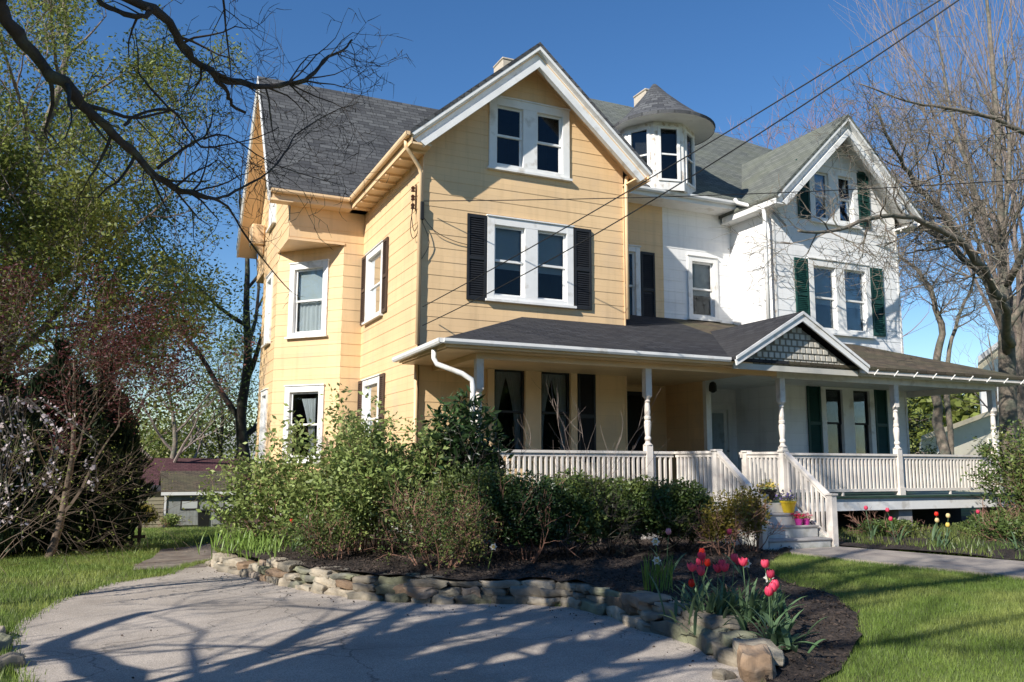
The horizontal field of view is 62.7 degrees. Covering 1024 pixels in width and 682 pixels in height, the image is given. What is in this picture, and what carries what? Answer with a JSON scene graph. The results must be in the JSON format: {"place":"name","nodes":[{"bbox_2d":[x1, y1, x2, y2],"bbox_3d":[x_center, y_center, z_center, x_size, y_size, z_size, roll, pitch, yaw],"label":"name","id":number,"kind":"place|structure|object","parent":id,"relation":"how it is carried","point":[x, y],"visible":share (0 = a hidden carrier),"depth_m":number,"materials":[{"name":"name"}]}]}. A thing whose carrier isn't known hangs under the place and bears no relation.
{"place":"outdoors","nodes":[
{"label":"outdoors","id":0,"kind":"place"},
{"bbox_2d":[0,547,224,681],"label":"grass","id":1,"kind":"structure","parent":0,"point":[95,560],"depth_m":12.29,"materials":[{"name":"green plant"}]},
{"bbox_2d":[5,525,224,557],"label":"grass","id":2,"kind":"structure","parent":0,"point":[158,534],"depth_m":24.68,"materials":[{"name":"green plant"}]},
{"bbox_2d":[133,543,215,569],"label":"gravel path","id":3,"kind":"structure","parent":0,"point":[171,557],"depth_m":16.09,"materials":[{"name":"grey gravel"}]},
{"bbox_2d":[2,566,742,681],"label":"driveway","id":4,"kind":"structure","parent":0,"point":[211,620],"depth_m":7.74,"materials":[{"name":"concrete"}]},
{"bbox_2d":[41,567,732,679],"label":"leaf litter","id":5,"kind":"object","parent":4,"relation":"on","point":[407,614],"visible":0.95,"depth_m":9.29,"materials":[{"name":"brown plant"}]},
{"bbox_2d":[712,668,736,680],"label":"rock","id":6,"kind":"object","parent":4,"relation":"on","point":[721,674],"visible":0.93,"depth_m":6.43,"materials":[{"name":"stone"}]},
{"bbox_2d":[0,480,1023,681],"bbox_3d":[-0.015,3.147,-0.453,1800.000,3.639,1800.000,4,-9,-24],"label":"ground","id":7,"kind":"structure","parent":0,"point":[966,511],"depth_m":7.79,"materials":[{"name":"green plant"}]},
{"bbox_2d":[0,632,11,652],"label":"rock","id":8,"kind":"object","parent":7,"relation":"on","point":[5,640],"visible":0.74,"depth_m":7.30,"materials":[{"name":"stone"}]},
{"bbox_2d":[0,652,25,673],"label":"rock","id":9,"kind":"object","parent":7,"relation":"on","point":[16,658],"visible":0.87,"depth_m":6.69,"materials":[{"name":"stone"}]},
{"bbox_2d":[0,344,71,557],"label":"arborvitae","id":10,"kind":"object","parent":7,"relation":"on","point":[13,530],"visible":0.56,"depth_m":17.22,"materials":[{"name":"green plant"}]},
{"bbox_2d":[0,396,98,545],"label":"weeping cherry","id":11,"kind":"object","parent":7,"relation":"on","point":[4,414],"visible":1,"depth_m":9.57,"materials":[{"name":"brown plant"}]},
{"bbox_2d":[0,338,136,553],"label":"arborvitae","id":12,"kind":"object","parent":7,"relation":"on","point":[79,519],"visible":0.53,"depth_m":18.86,"materials":[{"name":"green plant"}]},
{"bbox_2d":[0,0,154,266],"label":"tree","id":13,"kind":"object","parent":7,"relation":"on","point":[34,104],"visible":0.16,"depth_m":28.68,"materials":[{"name":"green plant"}]},
{"bbox_2d":[0,337,169,559],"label":"bare shrub","id":14,"kind":"object","parent":7,"relation":"on","point":[113,474],"visible":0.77,"depth_m":16.83,"materials":[{"name":"brown plant"}]},
{"bbox_2d":[0,58,187,382],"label":"tree","id":15,"kind":"object","parent":7,"relation":"on","point":[62,180],"visible":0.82,"depth_m":20.79,"materials":[{"name":"green plant"}]},
{"bbox_2d":[45,360,157,549],"bbox_3d":[-9.872,2.748,20.295,2.595,4.722,2.594,4,-9,-24],"label":"arborvitae","id":16,"kind":"object","parent":7,"relation":"on","point":[128,438],"visible":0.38,"depth_m":20.12,"materials":[{"name":"green plant"}]},
{"bbox_2d":[1,558,210,681],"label":"grass fringe","id":17,"kind":"object","parent":7,"relation":"on","point":[65,595],"depth_m":9.40,"materials":[{"name":"green plant"}]},
{"bbox_2d":[0,375,232,577],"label":"bare shrub","id":18,"kind":"object","parent":7,"relation":"on","point":[42,513],"visible":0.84,"depth_m":14.30,"materials":[{"name":"brown plant"}]},
{"bbox_2d":[0,120,239,433],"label":"tree","id":19,"kind":"object","parent":7,"relation":"on","point":[36,242],"visible":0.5,"depth_m":22.69,"materials":[{"name":"green plant"}]},
{"bbox_2d":[0,0,262,385],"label":"tree","id":20,"kind":"object","parent":7,"relation":"on","point":[61,11],"visible":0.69,"depth_m":25.39,"materials":[{"name":"green plant"}]},
{"bbox_2d":[8,166,261,423],"bbox_3d":[-15.104,0.028,31.808,12.054,14.996,11.876,-6,-11,39],"label":"tree","id":21,"kind":"object","parent":7,"relation":"on","point":[151,220],"visible":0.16,"depth_m":32.47,"materials":[{"name":"plant"}]},
{"bbox_2d":[0,250,272,557],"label":"tree","id":22,"kind":"object","parent":7,"relation":"on","point":[121,344],"visible":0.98,"depth_m":16.91,"materials":[{"name":"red plant"}]},
{"bbox_2d":[21,277,262,462],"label":"tree","id":23,"kind":"object","parent":7,"relation":"on","point":[182,449],"visible":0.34,"depth_m":51.26,"materials":[{"name":"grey plant"}]},
{"bbox_2d":[130,503,168,527],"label":"shrub","id":24,"kind":"object","parent":7,"relation":"on","point":[153,518],"visible":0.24,"depth_m":42.06,"materials":[{"name":"green plant"}]},
{"bbox_2d":[137,485,163,528],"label":"garden shed","id":25,"kind":"structure","parent":7,"relation":"on","point":[157,501],"depth_m":43.58,"materials":[{"name":"beige wood"}]},
{"bbox_2d":[50,372,257,498],"bbox_3d":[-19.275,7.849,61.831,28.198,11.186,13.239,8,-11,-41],"label":"woods","id":26,"kind":"object","parent":7,"relation":"on","point":[190,452],"visible":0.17,"depth_m":57.10,"materials":[{"name":"green plant"}]},
{"bbox_2d":[157,513,182,527],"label":"shrub","id":27,"kind":"object","parent":7,"relation":"on","point":[164,520],"visible":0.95,"depth_m":41.69,"materials":[{"name":"green plant"}]},
{"bbox_2d":[142,458,237,484],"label":"garage","id":28,"kind":"structure","parent":7,"relation":"on","point":[192,464],"depth_m":50.08,"materials":[{"name":"red"}]},
{"bbox_2d":[130,276,261,457],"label":"tree","id":29,"kind":"object","parent":7,"relation":"on","point":[219,438],"visible":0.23,"depth_m":57.54,"materials":[{"name":"green plant"}]},
{"bbox_2d":[197,509,210,527],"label":"trash bin","id":30,"kind":"object","parent":7,"relation":"on","point":[204,522],"visible":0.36,"depth_m":41.92,"materials":[{"name":"black plastic"}]},
{"bbox_2d":[158,471,253,527],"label":"garage","id":31,"kind":"structure","parent":7,"relation":"on","point":[186,484],"depth_m":43.57,"materials":[{"name":"grey"}]},
{"bbox_2d":[168,498,208,525],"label":"garage door","id":32,"kind":"structure","parent":31,"relation":"in","point":[189,512],"depth_m":43.15,"materials":[{"name":"white wood"}]},
{"bbox_2d":[0,0,415,307],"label":"tree","id":33,"kind":"object","parent":7,"relation":"on","point":[17,34],"visible":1,"depth_m":6.17,"materials":[{"name":"green plant"}]},
{"bbox_2d":[178,430,256,459],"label":"house","id":34,"kind":"structure","parent":7,"relation":"on","point":[182,431],"depth_m":73.19,"materials":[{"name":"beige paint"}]},
{"bbox_2d":[30,0,415,508],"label":"tree","id":35,"kind":"object","parent":7,"relation":"on","point":[239,415],"visible":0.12,"depth_m":36.03,"materials":[{"name":"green plant"}]},
{"bbox_2d":[204,552,784,666],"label":"stone wall","id":36,"kind":"structure","parent":7,"relation":"on","point":[637,610],"depth_m":9.81,"materials":[{"name":"grey stone"}]},
{"bbox_2d":[236,42,788,548],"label":"house","id":37,"kind":"structure","parent":7,"relation":"on","point":[596,336],"depth_m":18.11,"materials":[{"name":"yellow wood"}]},
{"bbox_2d":[255,388,271,462],"bbox_3d":[-6.194,2.245,22.135,0.850,1.910,1.080,4,-9,-24],"label":"window","id":38,"kind":"structure","parent":37,"relation":"in","point":[264,393],"depth_m":22.28,"materials":[{"name":"white glass"}]},
{"bbox_2d":[261,270,276,347],"bbox_3d":[-6.179,-0.809,22.575,0.850,1.940,1.080,4,-9,-24],"label":"window","id":39,"kind":"structure","parent":37,"relation":"in","point":[269,279],"depth_m":22.69,"materials":[{"name":"white glass"}]},
{"bbox_2d":[266,203,290,232],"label":"window","id":40,"kind":"structure","parent":37,"relation":"in","point":[273,207],"depth_m":23.21,"materials":[{"name":"white glass"}]},
{"bbox_2d":[282,384,324,462],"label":"window","id":41,"kind":"structure","parent":37,"relation":"in","point":[307,401],"depth_m":20.73,"materials":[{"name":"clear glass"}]},
{"bbox_2d":[284,259,329,338],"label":"window","id":42,"kind":"structure","parent":37,"relation":"in","point":[307,314],"depth_m":21.10,"materials":[{"name":"clear glass"}]},
{"bbox_2d":[361,374,378,432],"bbox_3d":[-3.218,1.738,19.291,0.155,1.830,1.520,4,-9,-24],"label":"window","id":43,"kind":"structure","parent":37,"relation":"in","point":[372,382],"depth_m":19.58,"materials":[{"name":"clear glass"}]},
{"bbox_2d":[361,240,382,324],"bbox_3d":[-3.217,-1.341,19.729,0.185,1.750,1.560,4,-9,-24],"label":"window","id":44,"kind":"structure","parent":37,"relation":"in","point":[373,282],"depth_m":19.98,"materials":[{"name":"clear glass"}]},
{"bbox_2d":[487,95,572,181],"bbox_3d":[0.240,-4.277,18.277,1.980,1.640,0.850,4,-9,-24],"label":"window","id":45,"kind":"structure","parent":37,"relation":"in","point":[529,138],"depth_m":18.19,"materials":[{"name":"white glass"}]},
{"bbox_2d":[485,214,576,308],"bbox_3d":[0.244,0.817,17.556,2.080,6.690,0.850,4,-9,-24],"label":"window","id":46,"kind":"structure","parent":37,"relation":"in","point":[551,284],"depth_m":17.68,"materials":[{"name":"white glass"}]},
{"bbox_2d":[487,369,580,460],"bbox_3d":[0.286,1.478,17.482,2.120,2.020,0.850,4,-9,-24],"label":"window","id":47,"kind":"structure","parent":37,"relation":"in","point":[510,391],"depth_m":17.42,"materials":[{"name":"black glass"}]},
{"bbox_2d":[625,244,640,315],"bbox_3d":[2.604,-1.360,20.742,0.890,1.930,0.820,4,-9,-24],"label":"window","id":48,"kind":"structure","parent":37,"relation":"in","point":[634,250],"depth_m":20.60,"materials":[{"name":"clear glass"}]},
{"bbox_2d":[627,386,650,480],"bbox_3d":[2.877,2.312,19.997,0.900,2.450,0.130,4,-9,-24],"label":"door","id":49,"kind":"structure","parent":37,"relation":"in","point":[635,401],"depth_m":20.11,"materials":[{"name":"black glass"}]},
{"bbox_2d":[422,0,940,306],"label":"power cable","id":50,"kind":"object","parent":37,"relation":"attached to","point":[705,144],"visible":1,"depth_m":12.02,"materials":[{"name":"black rubber"}]},
{"bbox_2d":[422,0,958,325],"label":"power cable","id":51,"kind":"object","parent":37,"relation":"attached to","point":[719,158],"visible":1,"depth_m":11.68,"materials":[{"name":"black rubber"}]},
{"bbox_2d":[429,179,1023,200],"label":"telephone cable","id":52,"kind":"object","parent":37,"relation":"attached to","point":[723,194],"visible":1,"depth_m":16.47,"materials":[{"name":"black rubber"}]},
{"bbox_2d":[757,479,778,500],"bbox_3d":[4.619,2.675,15.163,0.417,0.389,0.428,-4,-9,28],"label":"flower pot","id":53,"kind":"object","parent":37,"relation":"on","point":[770,493],"visible":0.91,"depth_m":15.06,"materials":[{"name":"black ceramic"}]},
{"bbox_2d":[213,509,861,681],"bbox_3d":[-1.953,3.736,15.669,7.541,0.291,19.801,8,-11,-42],"label":"mulch bed","id":54,"kind":"object","parent":7,"relation":"on","point":[792,669],"visible":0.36,"depth_m":10.45,"materials":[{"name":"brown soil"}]},
{"bbox_2d":[184,521,308,562],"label":"daylily clump","id":55,"kind":"object","parent":54,"relation":"on","point":[249,542],"visible":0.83,"depth_m":12.91,"materials":[{"name":"green plant"}]},
{"bbox_2d":[196,428,323,543],"bbox_3d":[-3.869,2.393,13.821,2.523,1.914,1.806,4,-9,-24],"label":"shrub","id":56,"kind":"object","parent":54,"relation":"on","point":[251,508],"visible":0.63,"depth_m":13.33,"materials":[{"name":"green plant"}]},
{"bbox_2d":[258,469,372,561],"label":"shrub","id":57,"kind":"object","parent":54,"relation":"on","point":[311,540],"visible":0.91,"depth_m":11.68,"materials":[{"name":"green plant"}]},
{"bbox_2d":[242,403,441,553],"bbox_3d":[-2.330,2.077,12.685,3.280,2.234,2.872,4,-9,-24],"label":"shrub","id":58,"kind":"object","parent":54,"relation":"on","point":[307,489],"visible":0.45,"depth_m":12.44,"materials":[{"name":"green plant"}]},
{"bbox_2d":[303,382,505,554],"bbox_3d":[-1.703,1.953,12.681,2.927,2.531,3.287,-4,-9,25],"label":"shrub","id":59,"kind":"object","parent":54,"relation":"on","point":[418,463],"visible":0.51,"depth_m":12.15,"materials":[{"name":"green plant"}]},
{"bbox_2d":[359,457,508,571],"bbox_3d":[-0.961,2.265,11.059,2.220,1.522,2.173,4,-9,-24],"label":"shrub","id":60,"kind":"object","parent":54,"relation":"on","point":[454,540],"visible":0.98,"depth_m":10.73,"materials":[{"name":"green plant"}]},
{"bbox_2d":[403,460,520,566],"bbox_3d":[-0.557,2.442,11.484,1.689,1.638,2.045,1,-8,-2],"label":"shrub","id":61,"kind":"object","parent":54,"relation":"on","point":[490,475],"visible":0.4,"depth_m":11.43,"materials":[{"name":"green plant"}]},
{"bbox_2d":[411,385,530,554],"bbox_3d":[-0.637,1.979,12.962,2.533,2.592,2.883,4,-9,-24],"label":"shrub","id":62,"kind":"object","parent":54,"relation":"on","point":[461,431],"visible":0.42,"depth_m":12.43,"materials":[{"name":"green plant"}]},
{"bbox_2d":[483,469,589,562],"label":"shrub","id":63,"kind":"object","parent":54,"relation":"on","point":[532,522],"visible":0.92,"depth_m":11.49,"materials":[{"name":"green plant"}]},
{"bbox_2d":[504,378,663,545],"bbox_3d":[1.234,1.884,14.282,2.281,3.061,3.523,8,-11,-43],"label":"bare shrub","id":64,"kind":"object","parent":54,"relation":"on","point":[557,412],"visible":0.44,"depth_m":14.19,"materials":[{"name":"brown plant"}]},
{"bbox_2d":[534,466,645,557],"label":"shrub","id":65,"kind":"object","parent":54,"relation":"on","point":[592,518],"visible":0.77,"depth_m":11.97,"materials":[{"name":"green plant"}]},
{"bbox_2d":[572,473,655,558],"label":"shrub","id":66,"kind":"object","parent":54,"relation":"on","point":[615,523],"visible":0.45,"depth_m":12.40,"materials":[{"name":"green plant"}]},
{"bbox_2d":[641,553,675,591],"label":"daffodil","id":67,"kind":"object","parent":54,"relation":"on","point":[658,573],"depth_m":9.14,"materials":[{"name":"green plant"}]},
{"bbox_2d":[614,474,707,553],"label":"shrub","id":68,"kind":"object","parent":54,"relation":"on","point":[659,517],"visible":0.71,"depth_m":12.64,"materials":[{"name":"green plant"}]},
{"bbox_2d":[631,477,725,550],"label":"shrub","id":69,"kind":"object","parent":54,"relation":"on","point":[691,496],"visible":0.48,"depth_m":12.91,"materials":[{"name":"green plant"}]},
{"bbox_2d":[670,552,710,605],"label":"tulip","id":70,"kind":"object","parent":54,"relation":"on","point":[701,556],"visible":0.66,"depth_m":8.10,"materials":[{"name":"green plant"}]},
{"bbox_2d":[687,562,730,610],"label":"tulip","id":71,"kind":"object","parent":54,"relation":"on","point":[691,566],"visible":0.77,"depth_m":7.84,"materials":[{"name":"green plant"}]},
{"bbox_2d":[697,567,729,613],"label":"tulip","id":72,"kind":"object","parent":54,"relation":"on","point":[701,572],"visible":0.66,"depth_m":7.90,"materials":[{"name":"green plant"}]},
{"bbox_2d":[689,489,772,557],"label":"shrub","id":73,"kind":"object","parent":54,"relation":"on","point":[720,521],"visible":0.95,"depth_m":12.48,"materials":[{"name":"green plant"}]},
{"bbox_2d":[726,557,757,622],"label":"tulip","id":74,"kind":"object","parent":54,"relation":"on","point":[742,561],"visible":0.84,"depth_m":7.85,"materials":[{"name":"green plant"}]},
{"bbox_2d":[729,482,786,551],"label":"shrub","id":75,"kind":"object","parent":54,"relation":"on","point":[757,524],"visible":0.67,"depth_m":12.89,"materials":[{"name":"green plant"}]},
{"bbox_2d":[744,586,782,639],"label":"tulip","id":76,"kind":"object","parent":54,"relation":"on","point":[768,590],"visible":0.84,"depth_m":7.04,"materials":[{"name":"green plant"}]},
{"bbox_2d":[747,559,780,618],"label":"tulip","id":77,"kind":"object","parent":54,"relation":"on","point":[764,563],"visible":0.55,"depth_m":7.92,"materials":[{"name":"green plant"}]},
{"bbox_2d":[756,569,779,625],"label":"tulip","id":78,"kind":"object","parent":54,"relation":"on","point":[770,574],"visible":0.68,"depth_m":7.75,"materials":[{"name":"green plant"}]},
{"bbox_2d":[749,582,788,639],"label":"tulip","id":79,"kind":"object","parent":54,"relation":"on","point":[773,586],"visible":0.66,"depth_m":7.09,"materials":[{"name":"green plant"}]},
{"bbox_2d":[760,579,801,632],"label":"tulip","id":80,"kind":"object","parent":54,"relation":"on","point":[776,581],"visible":0.45,"depth_m":7.21,"materials":[{"name":"green plant"}]},
{"bbox_2d":[748,611,825,652],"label":"tulip leaves","id":81,"kind":"object","parent":54,"relation":"on","point":[785,638],"visible":0.88,"depth_m":6.97,"materials":[{"name":"green plant"}]},
{"bbox_2d":[737,643,776,681],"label":"rock","id":82,"kind":"object","parent":7,"relation":"on","point":[755,663],"visible":0.98,"depth_m":6.34,"materials":[{"name":"stone"}]},
{"bbox_2d":[718,503,835,549],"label":"steps","id":83,"kind":"structure","parent":7,"relation":"on","point":[810,535],"depth_m":14.09,"materials":[{"name":"paint"}]},
{"bbox_2d":[774,490,796,512],"bbox_3d":[4.790,2.796,14.688,0.396,0.396,0.375,4,-9,-24],"label":"flower pot","id":84,"kind":"object","parent":83,"relation":"on","point":[788,505],"visible":1,"depth_m":14.60,"materials":[{"name":"yellow plastic"}]},
{"bbox_2d":[590,84,1023,546],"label":"house","id":85,"kind":"structure","parent":7,"relation":"on","point":[818,426],"depth_m":20.74,"materials":[{"name":"white"}]},
{"bbox_2d":[686,254,721,322],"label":"window","id":86,"kind":"structure","parent":85,"relation":"in","point":[702,271],"depth_m":21.52,"materials":[{"name":"clear glass"}]},
{"bbox_2d":[711,404,732,489],"bbox_3d":[5.115,2.637,20.956,0.900,2.100,0.172,4,-9,-24],"label":"door","id":87,"kind":"structure","parent":85,"relation":"in","point":[722,435],"depth_m":21.11,"materials":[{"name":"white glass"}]},
{"bbox_2d":[809,165,862,229],"bbox_3d":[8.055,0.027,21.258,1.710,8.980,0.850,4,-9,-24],"label":"window","id":88,"kind":"structure","parent":85,"relation":"in","point":[822,173],"depth_m":21.54,"materials":[{"name":"clear glass"}]},
{"bbox_2d":[806,257,876,338],"bbox_3d":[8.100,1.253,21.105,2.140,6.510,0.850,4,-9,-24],"label":"window","id":89,"kind":"structure","parent":85,"relation":"in","point":[838,316],"depth_m":21.23,"materials":[{"name":"clear glass"}]},
{"bbox_2d":[820,387,876,462],"bbox_3d":[8.146,2.053,21.012,1.830,1.960,0.850,4,-9,-24],"label":"window","id":90,"kind":"structure","parent":85,"relation":"in","point":[848,414],"depth_m":20.91,"materials":[{"name":"clear glass"}]},
{"bbox_2d":[715,64,973,336],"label":"tree","id":91,"kind":"object","parent":7,"relation":"on","point":[835,100],"visible":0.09,"depth_m":44.32,"materials":[{"name":"brown plant"}]},
{"bbox_2d":[716,0,1023,509],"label":"tree","id":92,"kind":"object","parent":7,"relation":"on","point":[950,235],"visible":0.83,"depth_m":23.35,"materials":[{"name":"brown plant"}]},
{"bbox_2d":[772,546,1023,580],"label":"walkway","id":93,"kind":"structure","parent":7,"relation":"on","point":[1011,568],"depth_m":12.12,"materials":[{"name":"concrete"}]},
{"bbox_2d":[826,516,1023,559],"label":"planting bed","id":94,"kind":"object","parent":7,"relation":"on","point":[1010,554],"visible":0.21,"depth_m":13.97,"materials":[{"name":"green plant"}]},
{"bbox_2d":[844,508,930,536],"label":"shrub","id":95,"kind":"object","parent":94,"relation":"on","point":[884,528],"visible":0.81,"depth_m":15.88,"materials":[{"name":"green plant"}]},
{"bbox_2d":[826,521,1023,558],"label":"ground cover","id":96,"kind":"object","parent":94,"relation":"on","point":[858,536],"visible":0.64,"depth_m":14.37,"materials":[{"name":"green plant"}]},
{"bbox_2d":[952,496,1023,542],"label":"shrub","id":97,"kind":"object","parent":94,"relation":"on","point":[1004,527],"visible":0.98,"depth_m":14.95,"materials":[{"name":"green plant"}]},
{"bbox_2d":[959,503,1023,531],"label":"shrub","id":98,"kind":"object","parent":94,"relation":"on","point":[993,513],"visible":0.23,"depth_m":16.71,"materials":[{"name":"green plant"}]},
{"bbox_2d":[960,419,1023,517],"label":"shrub","id":99,"kind":"object","parent":94,"relation":"on","point":[1013,471],"visible":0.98,"depth_m":17.84,"materials":[{"name":"green plant"}]},
{"bbox_2d":[907,397,945,486],"bbox_3d":[16.842,4.013,38.294,6.335,6.815,4.967,4,-9,-24],"label":"conifer tree","id":100,"kind":"object","parent":7,"relation":"on","point":[919,424],"visible":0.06,"depth_m":38.17,"materials":[{"name":"green plant"}]},
{"bbox_2d":[830,0,1023,455],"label":"tree","id":101,"kind":"object","parent":7,"relation":"on","point":[1014,301],"visible":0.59,"depth_m":37.64,"materials":[{"name":"brown plant"}]},
{"bbox_2d":[907,392,980,479],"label":"woods","id":102,"kind":"object","parent":7,"relation":"on","point":[962,413],"visible":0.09,"depth_m":75.59,"materials":[{"name":"green plant"}]},
{"bbox_2d":[919,342,998,492],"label":"house","id":103,"kind":"structure","parent":7,"relation":"on","point":[979,426],"depth_m":42.02,"materials":[{"name":"beige paint"}]},
{"bbox_2d":[897,217,1021,490],"bbox_3d":[16.541,0.644,31.550,7.070,11.266,4.450,2,-8,-11],"label":"tree","id":104,"kind":"object","parent":7,"relation":"on","point":[945,447],"visible":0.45,"depth_m":31.91,"materials":[{"name":"grey plant"}]},
{"bbox_2d":[941,308,1023,431],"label":"tree","id":105,"kind":"object","parent":7,"relation":"on","point":[996,412],"visible":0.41,"depth_m":36.45,"materials":[{"name":"grey plant"}]},
{"bbox_2d":[0,0,1023,456],"label":"sky","id":106,"kind":"structure","parent":0,"point":[720,59],"materials":[{"name":"blue"}]},
{"bbox_2d":[648,563,805,634],"bbox_3d":[2.037,2.398,7.905,1.614,0.566,1.238,4,-9,-24],"label":"tulip","id":107,"kind":"object","parent":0,"point":[740,613],"depth_m":7.81,"materials":[{"name":"green plant"}]},
{"bbox_2d":[761,547,1023,681],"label":"grass","id":108,"kind":"structure","parent":0,"point":[851,569],"depth_m":8.26,"materials":[{"name":"green plant"}]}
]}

